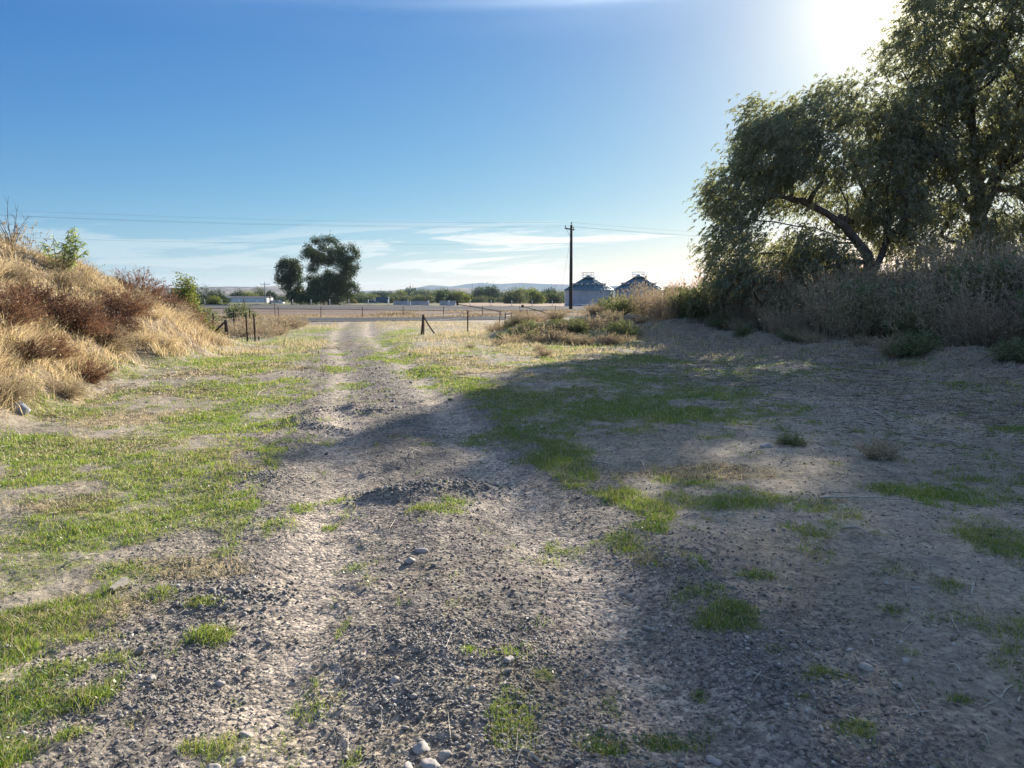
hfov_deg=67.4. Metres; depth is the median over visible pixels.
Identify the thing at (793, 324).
weed
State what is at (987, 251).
weed
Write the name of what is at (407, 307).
fence
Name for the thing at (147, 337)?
weed
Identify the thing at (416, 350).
dry grass
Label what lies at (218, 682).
stone
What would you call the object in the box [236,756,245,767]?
stone
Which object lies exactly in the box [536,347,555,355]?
weed
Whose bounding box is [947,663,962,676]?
stick
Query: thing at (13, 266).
weed
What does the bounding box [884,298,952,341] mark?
weed
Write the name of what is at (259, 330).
weed
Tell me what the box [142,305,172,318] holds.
weed
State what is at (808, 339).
weed
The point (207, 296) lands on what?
tree
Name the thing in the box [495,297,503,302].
valley tree
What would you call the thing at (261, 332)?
weed
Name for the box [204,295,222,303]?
bush
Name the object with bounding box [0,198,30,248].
bare shrub
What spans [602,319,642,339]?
weed
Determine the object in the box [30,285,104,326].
bush
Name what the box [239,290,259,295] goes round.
tree
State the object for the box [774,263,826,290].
weed
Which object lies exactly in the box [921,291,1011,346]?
weed
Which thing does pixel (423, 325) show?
fence
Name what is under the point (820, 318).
weed
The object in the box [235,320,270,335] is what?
weed
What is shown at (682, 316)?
weed
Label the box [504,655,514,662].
stone
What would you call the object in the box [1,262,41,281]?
bush
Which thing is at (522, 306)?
leaning pole
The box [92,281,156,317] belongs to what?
bush
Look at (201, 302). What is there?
bush
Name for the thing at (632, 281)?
grain bin
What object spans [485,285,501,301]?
valley tree
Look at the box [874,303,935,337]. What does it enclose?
weed
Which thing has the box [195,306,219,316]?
weed
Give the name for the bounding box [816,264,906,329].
weed
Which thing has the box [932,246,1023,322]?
weed
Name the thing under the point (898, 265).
weed
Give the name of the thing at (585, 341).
weed
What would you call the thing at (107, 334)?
weed
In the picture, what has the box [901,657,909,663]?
stone
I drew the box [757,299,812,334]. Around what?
weed
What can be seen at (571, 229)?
power pole
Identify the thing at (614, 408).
grass
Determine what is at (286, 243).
power line
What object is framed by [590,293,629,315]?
weed
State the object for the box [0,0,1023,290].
sky
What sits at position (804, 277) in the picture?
weed
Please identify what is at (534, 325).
weed
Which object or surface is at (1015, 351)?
weed
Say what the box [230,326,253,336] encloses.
weed
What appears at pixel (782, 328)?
weed
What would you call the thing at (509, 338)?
weed
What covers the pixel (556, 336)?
bush
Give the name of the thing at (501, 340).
weed
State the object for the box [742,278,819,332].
weed
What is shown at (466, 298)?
valley tree
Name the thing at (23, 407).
stone
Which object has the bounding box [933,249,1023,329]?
weed
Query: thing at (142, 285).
bush
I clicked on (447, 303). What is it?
barrier
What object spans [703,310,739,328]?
weed
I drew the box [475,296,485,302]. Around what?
valley tree
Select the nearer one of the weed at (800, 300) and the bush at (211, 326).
the weed at (800, 300)
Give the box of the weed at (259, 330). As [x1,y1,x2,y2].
[244,324,281,336]
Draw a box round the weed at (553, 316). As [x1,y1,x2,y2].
[540,306,570,320]
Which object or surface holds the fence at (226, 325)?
on the ground at (822, 472)
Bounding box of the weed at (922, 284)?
[899,262,951,313]
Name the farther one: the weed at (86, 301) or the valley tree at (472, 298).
the valley tree at (472, 298)
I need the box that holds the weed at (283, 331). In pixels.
[272,327,287,334]
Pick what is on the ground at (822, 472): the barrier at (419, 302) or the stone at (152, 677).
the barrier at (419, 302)
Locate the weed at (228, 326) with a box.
[211,320,244,337]
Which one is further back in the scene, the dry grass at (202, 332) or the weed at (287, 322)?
the weed at (287, 322)
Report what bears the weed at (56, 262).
on the ground at (822, 472)
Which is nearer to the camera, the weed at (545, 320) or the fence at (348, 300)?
the weed at (545, 320)
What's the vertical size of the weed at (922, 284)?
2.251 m
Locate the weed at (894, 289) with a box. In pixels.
[848,267,927,308]
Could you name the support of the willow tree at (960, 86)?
on the ground at (822, 472)
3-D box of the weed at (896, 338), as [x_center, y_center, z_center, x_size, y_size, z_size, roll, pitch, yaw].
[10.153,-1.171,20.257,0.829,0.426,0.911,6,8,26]
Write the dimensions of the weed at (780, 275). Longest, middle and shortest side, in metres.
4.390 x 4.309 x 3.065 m
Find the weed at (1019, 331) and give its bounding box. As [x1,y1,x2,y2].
[938,276,1023,348]
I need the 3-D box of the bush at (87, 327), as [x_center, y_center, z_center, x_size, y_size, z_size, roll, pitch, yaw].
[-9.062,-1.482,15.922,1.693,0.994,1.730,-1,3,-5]
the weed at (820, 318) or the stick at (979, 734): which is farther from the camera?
the weed at (820, 318)
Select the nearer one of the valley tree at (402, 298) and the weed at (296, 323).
the weed at (296, 323)
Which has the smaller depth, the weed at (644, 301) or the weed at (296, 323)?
the weed at (644, 301)
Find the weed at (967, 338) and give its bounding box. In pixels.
[931,291,1016,347]
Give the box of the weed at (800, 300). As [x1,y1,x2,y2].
[781,279,843,332]
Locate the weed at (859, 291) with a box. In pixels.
[829,271,929,338]
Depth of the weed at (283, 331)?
34.67 m
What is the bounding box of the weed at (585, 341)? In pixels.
[571,333,598,344]
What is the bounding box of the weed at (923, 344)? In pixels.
[885,328,952,356]
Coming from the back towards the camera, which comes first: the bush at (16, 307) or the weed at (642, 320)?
the weed at (642, 320)
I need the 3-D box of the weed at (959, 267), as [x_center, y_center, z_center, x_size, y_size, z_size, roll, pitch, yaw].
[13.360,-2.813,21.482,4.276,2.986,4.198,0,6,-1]
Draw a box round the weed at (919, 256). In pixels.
[886,217,1023,292]
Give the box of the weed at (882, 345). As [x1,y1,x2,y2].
[865,330,919,357]
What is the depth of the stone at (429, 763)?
2.64 m
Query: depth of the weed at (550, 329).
28.27 m
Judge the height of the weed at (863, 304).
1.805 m
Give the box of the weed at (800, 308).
[780,292,825,330]
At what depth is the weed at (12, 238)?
17.91 m
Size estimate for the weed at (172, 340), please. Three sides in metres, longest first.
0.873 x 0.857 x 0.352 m
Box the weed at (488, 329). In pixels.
[482,320,500,331]
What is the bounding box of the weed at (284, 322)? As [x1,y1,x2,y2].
[275,317,294,327]
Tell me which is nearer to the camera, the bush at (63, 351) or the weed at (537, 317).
the bush at (63, 351)
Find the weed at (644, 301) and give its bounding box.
[621,278,682,317]
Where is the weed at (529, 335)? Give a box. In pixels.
[515,329,542,341]
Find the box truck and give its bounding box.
[371,297,388,302]
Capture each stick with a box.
[60,553,97,567]
[559,705,585,714]
[689,561,704,571]
[700,424,743,432]
[820,491,923,502]
[841,526,868,533]
[861,407,889,420]
[910,434,989,448]
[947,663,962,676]
[970,579,977,595]
[977,731,990,747]
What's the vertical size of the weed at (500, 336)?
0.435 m
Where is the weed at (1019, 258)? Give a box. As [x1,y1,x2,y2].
[1007,237,1023,287]
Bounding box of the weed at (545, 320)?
[531,318,551,327]
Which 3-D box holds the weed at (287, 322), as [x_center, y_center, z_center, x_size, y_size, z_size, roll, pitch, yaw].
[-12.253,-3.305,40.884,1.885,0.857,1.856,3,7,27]
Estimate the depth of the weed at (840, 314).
24.01 m
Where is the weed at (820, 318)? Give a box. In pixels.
[798,264,901,338]
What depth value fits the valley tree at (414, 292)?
550.83 m
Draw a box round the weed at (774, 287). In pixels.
[754,258,829,311]
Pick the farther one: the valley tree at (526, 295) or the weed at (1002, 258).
the valley tree at (526, 295)
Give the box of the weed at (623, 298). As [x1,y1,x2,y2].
[606,286,652,313]
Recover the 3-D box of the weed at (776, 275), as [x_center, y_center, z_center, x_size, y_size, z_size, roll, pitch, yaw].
[10.179,-3.684,30.009,4.095,2.859,4.020,4,7,31]
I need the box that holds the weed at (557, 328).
[549,321,569,330]
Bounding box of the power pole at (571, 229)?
[565,222,573,308]
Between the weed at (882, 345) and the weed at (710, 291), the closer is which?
the weed at (882, 345)
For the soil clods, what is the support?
on the ground at (822, 472)
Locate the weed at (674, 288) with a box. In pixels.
[652,272,695,317]
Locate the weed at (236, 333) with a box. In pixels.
[214,324,244,337]
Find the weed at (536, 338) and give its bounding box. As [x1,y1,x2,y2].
[524,333,545,342]
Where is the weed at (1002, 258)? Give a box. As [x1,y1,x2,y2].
[977,235,1023,330]
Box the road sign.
[270,300,278,307]
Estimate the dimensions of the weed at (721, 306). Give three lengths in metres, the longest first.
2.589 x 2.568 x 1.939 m
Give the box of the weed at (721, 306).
[699,280,760,323]
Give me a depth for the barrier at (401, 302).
115.29 m
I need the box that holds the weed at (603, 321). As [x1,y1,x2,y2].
[590,316,625,328]
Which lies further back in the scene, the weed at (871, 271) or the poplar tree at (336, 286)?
the poplar tree at (336, 286)
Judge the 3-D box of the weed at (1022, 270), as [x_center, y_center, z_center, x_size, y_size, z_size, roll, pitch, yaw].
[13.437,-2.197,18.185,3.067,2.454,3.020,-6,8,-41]
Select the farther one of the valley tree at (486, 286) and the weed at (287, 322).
the valley tree at (486, 286)
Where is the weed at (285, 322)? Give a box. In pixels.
[261,318,299,331]
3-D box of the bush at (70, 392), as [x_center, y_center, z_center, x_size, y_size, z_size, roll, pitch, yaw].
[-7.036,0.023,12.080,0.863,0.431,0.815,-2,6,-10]
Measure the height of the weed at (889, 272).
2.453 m
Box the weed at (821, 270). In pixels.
[788,261,880,298]
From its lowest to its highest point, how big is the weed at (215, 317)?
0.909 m
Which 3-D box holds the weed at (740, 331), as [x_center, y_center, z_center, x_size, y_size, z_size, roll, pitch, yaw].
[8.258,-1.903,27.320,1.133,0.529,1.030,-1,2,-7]
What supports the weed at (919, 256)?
on the ground at (822, 472)
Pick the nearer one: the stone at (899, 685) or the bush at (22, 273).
the stone at (899, 685)
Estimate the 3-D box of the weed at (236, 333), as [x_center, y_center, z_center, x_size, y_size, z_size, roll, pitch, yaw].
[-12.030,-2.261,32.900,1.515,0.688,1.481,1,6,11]
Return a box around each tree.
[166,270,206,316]
[187,285,218,303]
[189,288,206,298]
[208,287,231,303]
[229,288,244,295]
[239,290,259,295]
[251,286,267,295]
[264,290,277,299]
[273,255,309,304]
[277,294,287,301]
[292,230,364,304]
[355,292,378,302]
[372,290,388,296]
[386,295,395,302]
[389,289,407,297]
[390,293,399,300]
[398,296,411,301]
[404,286,417,295]
[407,288,430,299]
[412,293,435,302]
[434,287,447,302]
[443,290,464,302]
[456,290,470,302]
[467,294,477,302]
[471,286,486,298]
[472,285,497,296]
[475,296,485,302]
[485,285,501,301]
[486,296,495,302]
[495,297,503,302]
[500,287,528,303]
[502,295,515,303]
[511,287,527,294]
[520,290,541,302]
[526,288,547,303]
[542,288,556,293]
[543,291,563,302]
[682,66,978,310]
[850,0,1023,278]
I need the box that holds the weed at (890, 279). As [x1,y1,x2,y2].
[849,256,922,293]
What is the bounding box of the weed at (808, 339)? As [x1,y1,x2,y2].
[797,330,826,343]
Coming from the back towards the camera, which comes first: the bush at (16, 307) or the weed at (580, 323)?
the weed at (580, 323)
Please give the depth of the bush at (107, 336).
16.69 m
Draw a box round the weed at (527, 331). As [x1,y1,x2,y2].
[511,326,545,336]
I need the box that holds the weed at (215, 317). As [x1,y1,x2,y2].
[203,314,221,323]
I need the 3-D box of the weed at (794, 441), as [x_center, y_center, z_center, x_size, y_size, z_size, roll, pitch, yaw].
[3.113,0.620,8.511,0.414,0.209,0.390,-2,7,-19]
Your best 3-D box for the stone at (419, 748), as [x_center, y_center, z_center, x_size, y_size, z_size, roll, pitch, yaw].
[-0.328,1.325,2.781,0.065,0.053,0.096,1,7,-13]
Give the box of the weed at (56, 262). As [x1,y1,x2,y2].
[37,254,79,269]
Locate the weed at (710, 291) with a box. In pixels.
[695,277,741,313]
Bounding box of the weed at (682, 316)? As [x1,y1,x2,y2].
[672,310,687,318]
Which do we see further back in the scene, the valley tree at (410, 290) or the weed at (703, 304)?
the valley tree at (410, 290)
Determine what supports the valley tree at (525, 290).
on the ground at (822, 472)
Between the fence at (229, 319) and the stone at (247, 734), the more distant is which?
the fence at (229, 319)
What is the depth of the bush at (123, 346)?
16.97 m
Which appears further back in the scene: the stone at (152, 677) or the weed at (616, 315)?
the weed at (616, 315)
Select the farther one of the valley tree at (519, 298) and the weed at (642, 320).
the valley tree at (519, 298)
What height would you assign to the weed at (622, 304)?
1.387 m
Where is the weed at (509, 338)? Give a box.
[497,331,526,342]
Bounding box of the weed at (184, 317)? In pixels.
[165,306,195,323]
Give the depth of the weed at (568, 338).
27.78 m
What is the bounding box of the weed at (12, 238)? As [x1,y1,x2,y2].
[0,220,53,253]
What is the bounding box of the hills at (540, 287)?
[353,283,617,291]
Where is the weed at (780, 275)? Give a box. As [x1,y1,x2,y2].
[752,263,823,291]
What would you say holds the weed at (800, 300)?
on the ground at (822, 472)
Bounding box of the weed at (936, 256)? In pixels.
[893,212,1022,302]
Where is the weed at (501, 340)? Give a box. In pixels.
[491,337,507,344]
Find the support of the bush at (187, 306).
on the ground at (822, 472)
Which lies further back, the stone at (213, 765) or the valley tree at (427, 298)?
the valley tree at (427, 298)
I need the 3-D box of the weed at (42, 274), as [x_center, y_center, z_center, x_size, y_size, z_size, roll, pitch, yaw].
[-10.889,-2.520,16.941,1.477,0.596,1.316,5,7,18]
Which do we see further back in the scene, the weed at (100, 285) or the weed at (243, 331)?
the weed at (243, 331)
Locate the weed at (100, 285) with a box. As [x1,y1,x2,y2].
[79,277,117,292]
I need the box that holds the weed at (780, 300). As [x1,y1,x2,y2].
[763,285,824,330]
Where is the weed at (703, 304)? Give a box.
[681,283,730,319]
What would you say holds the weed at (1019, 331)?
on the ground at (822, 472)
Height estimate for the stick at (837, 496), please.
0.064 m
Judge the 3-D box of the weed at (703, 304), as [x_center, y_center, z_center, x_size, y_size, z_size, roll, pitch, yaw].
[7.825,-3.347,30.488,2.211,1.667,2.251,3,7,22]
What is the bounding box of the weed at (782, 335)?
[775,324,808,341]
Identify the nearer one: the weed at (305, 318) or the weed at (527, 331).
the weed at (527, 331)
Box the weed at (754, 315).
[738,299,774,330]
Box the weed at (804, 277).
[775,253,878,300]
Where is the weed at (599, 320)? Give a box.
[582,308,631,329]
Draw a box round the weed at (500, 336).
[493,330,508,339]
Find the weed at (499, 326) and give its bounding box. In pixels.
[489,318,507,330]
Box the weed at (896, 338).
[881,332,904,344]
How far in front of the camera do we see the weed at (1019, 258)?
19.81 m
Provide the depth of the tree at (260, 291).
342.36 m
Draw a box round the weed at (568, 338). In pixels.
[555,333,581,344]
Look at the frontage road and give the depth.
62.70 m
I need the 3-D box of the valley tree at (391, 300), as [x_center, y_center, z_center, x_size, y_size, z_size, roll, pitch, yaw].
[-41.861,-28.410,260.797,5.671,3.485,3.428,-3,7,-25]
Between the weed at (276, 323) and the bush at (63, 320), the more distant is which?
the weed at (276, 323)
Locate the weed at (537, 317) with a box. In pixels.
[529,314,542,321]
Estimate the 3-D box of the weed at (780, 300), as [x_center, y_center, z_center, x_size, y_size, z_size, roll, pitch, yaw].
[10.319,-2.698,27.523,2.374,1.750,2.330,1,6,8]
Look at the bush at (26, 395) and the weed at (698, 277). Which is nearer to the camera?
the bush at (26, 395)
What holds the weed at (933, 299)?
on the ground at (822, 472)
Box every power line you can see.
[0,215,511,227]
[11,215,361,225]
[12,210,539,222]
[41,238,566,243]
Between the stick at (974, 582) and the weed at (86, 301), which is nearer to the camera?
the stick at (974, 582)
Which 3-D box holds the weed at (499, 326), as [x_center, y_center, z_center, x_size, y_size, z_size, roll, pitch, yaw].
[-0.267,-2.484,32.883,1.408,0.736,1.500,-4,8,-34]
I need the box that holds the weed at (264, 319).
[250,318,282,327]
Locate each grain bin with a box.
[564,272,613,305]
[614,272,663,301]
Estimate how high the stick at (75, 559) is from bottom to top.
0.056 m
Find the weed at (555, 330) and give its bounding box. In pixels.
[545,328,561,338]
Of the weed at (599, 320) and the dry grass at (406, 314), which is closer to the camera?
the weed at (599, 320)
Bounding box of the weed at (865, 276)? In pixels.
[832,257,916,294]
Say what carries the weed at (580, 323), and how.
on the ground at (822, 472)
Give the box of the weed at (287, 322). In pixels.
[266,315,302,328]
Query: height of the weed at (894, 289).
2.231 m
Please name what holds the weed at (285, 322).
on the ground at (822, 472)
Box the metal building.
[230,296,273,302]
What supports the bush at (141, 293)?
on the ground at (822, 472)
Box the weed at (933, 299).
[877,259,1014,345]
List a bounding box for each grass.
[0,232,243,419]
[0,258,1023,767]
[0,314,1023,767]
[216,308,587,317]
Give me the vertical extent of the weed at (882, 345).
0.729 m
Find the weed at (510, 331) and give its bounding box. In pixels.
[502,327,523,338]
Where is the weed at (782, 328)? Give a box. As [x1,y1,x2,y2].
[766,320,803,333]
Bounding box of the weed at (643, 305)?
[632,292,660,317]
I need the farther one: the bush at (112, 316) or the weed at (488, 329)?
the weed at (488, 329)
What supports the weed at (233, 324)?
on the ground at (822, 472)
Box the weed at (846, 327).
[820,284,899,341]
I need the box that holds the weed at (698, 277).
[692,252,794,308]
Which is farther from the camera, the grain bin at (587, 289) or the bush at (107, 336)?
the grain bin at (587, 289)
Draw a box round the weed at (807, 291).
[776,262,888,334]
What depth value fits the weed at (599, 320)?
30.14 m
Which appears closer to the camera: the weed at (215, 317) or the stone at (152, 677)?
the stone at (152, 677)
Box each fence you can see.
[204,299,590,305]
[212,309,249,334]
[212,315,255,340]
[223,305,589,316]
[421,310,511,334]
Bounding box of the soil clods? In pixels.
[445,338,1023,767]
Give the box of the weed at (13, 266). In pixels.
[0,257,23,272]
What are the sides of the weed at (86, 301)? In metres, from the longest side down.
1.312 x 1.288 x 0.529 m
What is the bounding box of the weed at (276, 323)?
[259,320,285,329]
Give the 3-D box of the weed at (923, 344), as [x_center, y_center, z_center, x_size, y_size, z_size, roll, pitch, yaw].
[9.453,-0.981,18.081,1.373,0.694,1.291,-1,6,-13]
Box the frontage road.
[208,315,582,321]
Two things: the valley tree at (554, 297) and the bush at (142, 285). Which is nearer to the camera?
the bush at (142, 285)
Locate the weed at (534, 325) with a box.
[514,318,543,332]
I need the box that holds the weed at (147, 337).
[128,327,163,343]
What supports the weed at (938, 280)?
on the ground at (822, 472)
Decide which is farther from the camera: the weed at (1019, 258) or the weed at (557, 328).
the weed at (557, 328)
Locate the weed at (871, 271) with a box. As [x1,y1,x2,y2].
[814,252,906,293]
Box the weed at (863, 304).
[852,281,927,337]
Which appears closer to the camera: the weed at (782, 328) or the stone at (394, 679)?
the stone at (394, 679)
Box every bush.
[0,274,78,311]
[0,279,58,328]
[0,330,59,362]
[0,371,46,401]
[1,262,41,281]
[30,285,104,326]
[37,328,80,360]
[47,372,93,399]
[49,264,89,286]
[49,287,123,336]
[65,349,119,385]
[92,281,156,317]
[92,321,129,343]
[96,303,147,332]
[98,321,144,353]
[110,266,172,302]
[113,283,164,310]
[138,282,196,315]
[158,283,211,325]
[158,294,218,331]
[162,298,202,322]
[191,295,203,303]
[194,316,224,336]
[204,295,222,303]
[503,308,537,324]
[547,330,569,342]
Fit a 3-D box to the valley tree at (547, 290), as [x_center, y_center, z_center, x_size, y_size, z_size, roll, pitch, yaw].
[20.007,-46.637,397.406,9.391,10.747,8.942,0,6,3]
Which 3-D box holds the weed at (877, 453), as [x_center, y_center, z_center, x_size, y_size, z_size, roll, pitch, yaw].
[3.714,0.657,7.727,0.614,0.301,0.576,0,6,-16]
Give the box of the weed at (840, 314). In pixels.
[820,296,873,336]
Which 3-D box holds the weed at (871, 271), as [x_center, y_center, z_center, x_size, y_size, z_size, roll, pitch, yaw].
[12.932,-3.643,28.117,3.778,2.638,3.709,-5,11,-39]
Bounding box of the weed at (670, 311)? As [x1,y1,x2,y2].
[640,278,694,321]
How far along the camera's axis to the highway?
93.64 m
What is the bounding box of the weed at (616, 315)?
[601,308,622,318]
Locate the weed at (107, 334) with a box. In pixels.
[79,324,126,342]
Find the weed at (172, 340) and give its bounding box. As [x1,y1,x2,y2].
[159,331,183,343]
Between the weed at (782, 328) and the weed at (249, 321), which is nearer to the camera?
the weed at (782, 328)
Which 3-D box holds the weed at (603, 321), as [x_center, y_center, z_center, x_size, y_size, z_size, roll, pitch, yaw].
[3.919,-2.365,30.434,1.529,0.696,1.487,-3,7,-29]
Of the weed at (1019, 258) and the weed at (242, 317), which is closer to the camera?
the weed at (1019, 258)
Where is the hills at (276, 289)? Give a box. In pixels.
[147,286,613,299]
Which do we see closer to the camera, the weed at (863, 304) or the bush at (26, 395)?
the bush at (26, 395)
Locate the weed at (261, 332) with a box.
[256,324,287,337]
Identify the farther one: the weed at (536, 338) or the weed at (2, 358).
the weed at (536, 338)
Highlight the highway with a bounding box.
[197,304,586,309]
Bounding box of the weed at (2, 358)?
[0,348,22,366]
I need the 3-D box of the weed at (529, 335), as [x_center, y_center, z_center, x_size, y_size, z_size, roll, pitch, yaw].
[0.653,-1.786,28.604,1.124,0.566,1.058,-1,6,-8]
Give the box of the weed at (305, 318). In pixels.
[289,314,315,323]
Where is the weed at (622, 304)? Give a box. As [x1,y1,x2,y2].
[602,292,642,315]
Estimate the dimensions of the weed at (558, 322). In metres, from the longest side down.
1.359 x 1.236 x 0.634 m
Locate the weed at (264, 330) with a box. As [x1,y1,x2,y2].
[242,321,281,337]
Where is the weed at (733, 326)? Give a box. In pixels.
[722,316,756,330]
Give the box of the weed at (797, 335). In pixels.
[784,325,820,341]
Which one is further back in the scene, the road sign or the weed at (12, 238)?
the road sign
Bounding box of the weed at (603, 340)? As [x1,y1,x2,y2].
[594,330,625,344]
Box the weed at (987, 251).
[914,233,1023,321]
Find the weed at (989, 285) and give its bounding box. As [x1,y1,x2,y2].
[965,257,1023,333]
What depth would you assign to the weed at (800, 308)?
27.13 m
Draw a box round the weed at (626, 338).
[611,333,638,343]
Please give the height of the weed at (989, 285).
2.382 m
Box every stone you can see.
[13,401,30,414]
[146,674,156,682]
[206,763,220,767]
[214,679,225,685]
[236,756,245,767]
[239,731,251,737]
[389,676,399,683]
[403,761,412,767]
[405,557,414,563]
[412,741,430,754]
[414,548,427,552]
[420,758,440,767]
[437,750,450,759]
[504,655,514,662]
[705,755,721,765]
[760,442,772,447]
[858,662,873,670]
[892,681,903,688]
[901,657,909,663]
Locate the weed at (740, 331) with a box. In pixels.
[732,323,757,337]
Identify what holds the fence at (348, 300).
on the ground at (822, 472)
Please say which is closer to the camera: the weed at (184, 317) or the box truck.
the weed at (184, 317)
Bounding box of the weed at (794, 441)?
[770,430,810,446]
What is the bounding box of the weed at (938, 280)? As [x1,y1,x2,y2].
[906,248,1020,308]
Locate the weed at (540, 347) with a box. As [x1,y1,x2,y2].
[533,344,547,350]
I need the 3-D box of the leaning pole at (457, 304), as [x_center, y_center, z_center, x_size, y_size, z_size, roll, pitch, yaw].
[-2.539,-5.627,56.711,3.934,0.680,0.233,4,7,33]
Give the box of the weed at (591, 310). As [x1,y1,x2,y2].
[584,303,603,313]
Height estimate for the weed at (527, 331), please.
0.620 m
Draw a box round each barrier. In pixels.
[393,301,410,304]
[411,301,429,304]
[439,301,455,304]
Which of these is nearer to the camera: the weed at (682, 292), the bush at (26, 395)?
the bush at (26, 395)
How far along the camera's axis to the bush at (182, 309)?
23.90 m
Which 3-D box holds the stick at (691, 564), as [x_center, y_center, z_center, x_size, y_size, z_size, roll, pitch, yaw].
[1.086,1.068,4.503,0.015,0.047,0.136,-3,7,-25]
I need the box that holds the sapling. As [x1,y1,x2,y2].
[39,227,89,273]
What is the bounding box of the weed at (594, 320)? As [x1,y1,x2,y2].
[573,315,602,327]
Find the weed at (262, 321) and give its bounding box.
[249,318,278,326]
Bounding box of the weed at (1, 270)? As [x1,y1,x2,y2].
[0,257,19,276]
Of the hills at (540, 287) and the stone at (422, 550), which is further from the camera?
the hills at (540, 287)
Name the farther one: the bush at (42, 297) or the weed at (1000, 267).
the weed at (1000, 267)
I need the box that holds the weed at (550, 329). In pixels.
[524,323,566,343]
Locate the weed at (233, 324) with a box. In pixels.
[217,317,247,334]
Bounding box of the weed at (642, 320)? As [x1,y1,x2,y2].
[631,314,653,323]
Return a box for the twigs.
[408,320,1023,767]
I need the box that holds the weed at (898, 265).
[859,242,946,282]
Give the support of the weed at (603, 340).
on the ground at (822, 472)
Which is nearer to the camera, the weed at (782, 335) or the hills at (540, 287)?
the weed at (782, 335)
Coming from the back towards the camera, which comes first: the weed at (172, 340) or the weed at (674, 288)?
the weed at (674, 288)
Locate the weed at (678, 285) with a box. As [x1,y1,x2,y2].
[659,277,702,310]
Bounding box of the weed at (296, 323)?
[285,316,305,328]
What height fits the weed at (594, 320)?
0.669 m
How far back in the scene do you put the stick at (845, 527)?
5.25 m
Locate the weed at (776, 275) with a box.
[731,255,817,325]
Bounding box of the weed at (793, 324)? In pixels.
[770,319,807,333]
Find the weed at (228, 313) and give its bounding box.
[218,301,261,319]
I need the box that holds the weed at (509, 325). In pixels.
[502,318,524,328]
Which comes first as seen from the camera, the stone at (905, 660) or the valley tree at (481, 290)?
the stone at (905, 660)
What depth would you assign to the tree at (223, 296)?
168.69 m
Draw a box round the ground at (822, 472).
[0,246,1023,767]
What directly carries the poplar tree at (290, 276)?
on the ground at (822, 472)
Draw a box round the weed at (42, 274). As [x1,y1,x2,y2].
[0,258,57,283]
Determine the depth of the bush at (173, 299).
24.41 m
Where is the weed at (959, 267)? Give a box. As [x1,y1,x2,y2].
[908,238,1023,330]
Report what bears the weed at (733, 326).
on the ground at (822, 472)
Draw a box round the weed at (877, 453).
[850,435,911,461]
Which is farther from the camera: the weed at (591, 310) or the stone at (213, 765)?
the weed at (591, 310)
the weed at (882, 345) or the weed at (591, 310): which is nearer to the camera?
the weed at (882, 345)
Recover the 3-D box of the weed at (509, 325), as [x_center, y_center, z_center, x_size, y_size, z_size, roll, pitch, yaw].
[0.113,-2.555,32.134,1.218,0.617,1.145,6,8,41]
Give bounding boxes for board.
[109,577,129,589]
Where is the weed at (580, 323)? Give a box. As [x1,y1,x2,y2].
[563,316,589,333]
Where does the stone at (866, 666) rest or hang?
on the ground at (822, 472)
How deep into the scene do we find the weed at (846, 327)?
22.32 m
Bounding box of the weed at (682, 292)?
[662,283,713,316]
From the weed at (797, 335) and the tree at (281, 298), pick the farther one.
the tree at (281, 298)
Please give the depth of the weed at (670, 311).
31.05 m
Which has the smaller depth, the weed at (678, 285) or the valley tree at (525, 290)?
the weed at (678, 285)
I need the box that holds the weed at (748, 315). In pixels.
[720,289,763,329]
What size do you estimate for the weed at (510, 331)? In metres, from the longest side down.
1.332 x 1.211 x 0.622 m
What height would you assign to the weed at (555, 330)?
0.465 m
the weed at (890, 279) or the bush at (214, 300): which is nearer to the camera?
the weed at (890, 279)
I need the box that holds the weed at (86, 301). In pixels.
[67,293,102,313]
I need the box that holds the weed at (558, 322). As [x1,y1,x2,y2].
[545,317,575,330]
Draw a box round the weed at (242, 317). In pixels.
[229,312,256,324]
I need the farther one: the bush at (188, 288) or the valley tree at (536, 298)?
the valley tree at (536, 298)
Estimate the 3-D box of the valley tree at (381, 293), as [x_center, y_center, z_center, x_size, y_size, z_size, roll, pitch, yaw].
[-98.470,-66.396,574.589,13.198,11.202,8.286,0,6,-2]
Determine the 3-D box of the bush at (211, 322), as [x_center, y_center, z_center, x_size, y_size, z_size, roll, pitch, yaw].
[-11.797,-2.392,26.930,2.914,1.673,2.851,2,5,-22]
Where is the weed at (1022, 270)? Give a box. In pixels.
[1004,256,1023,321]
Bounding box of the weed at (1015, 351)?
[983,335,1023,363]
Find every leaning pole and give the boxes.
[456,303,499,311]
[521,305,545,313]
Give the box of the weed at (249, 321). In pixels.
[234,316,271,325]
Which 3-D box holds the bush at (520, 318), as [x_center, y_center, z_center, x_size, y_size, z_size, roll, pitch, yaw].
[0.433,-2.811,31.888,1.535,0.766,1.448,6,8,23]
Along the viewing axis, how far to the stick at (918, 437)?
8.50 m
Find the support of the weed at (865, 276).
on the ground at (822, 472)
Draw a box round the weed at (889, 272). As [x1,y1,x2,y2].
[844,259,924,283]
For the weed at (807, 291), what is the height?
2.460 m

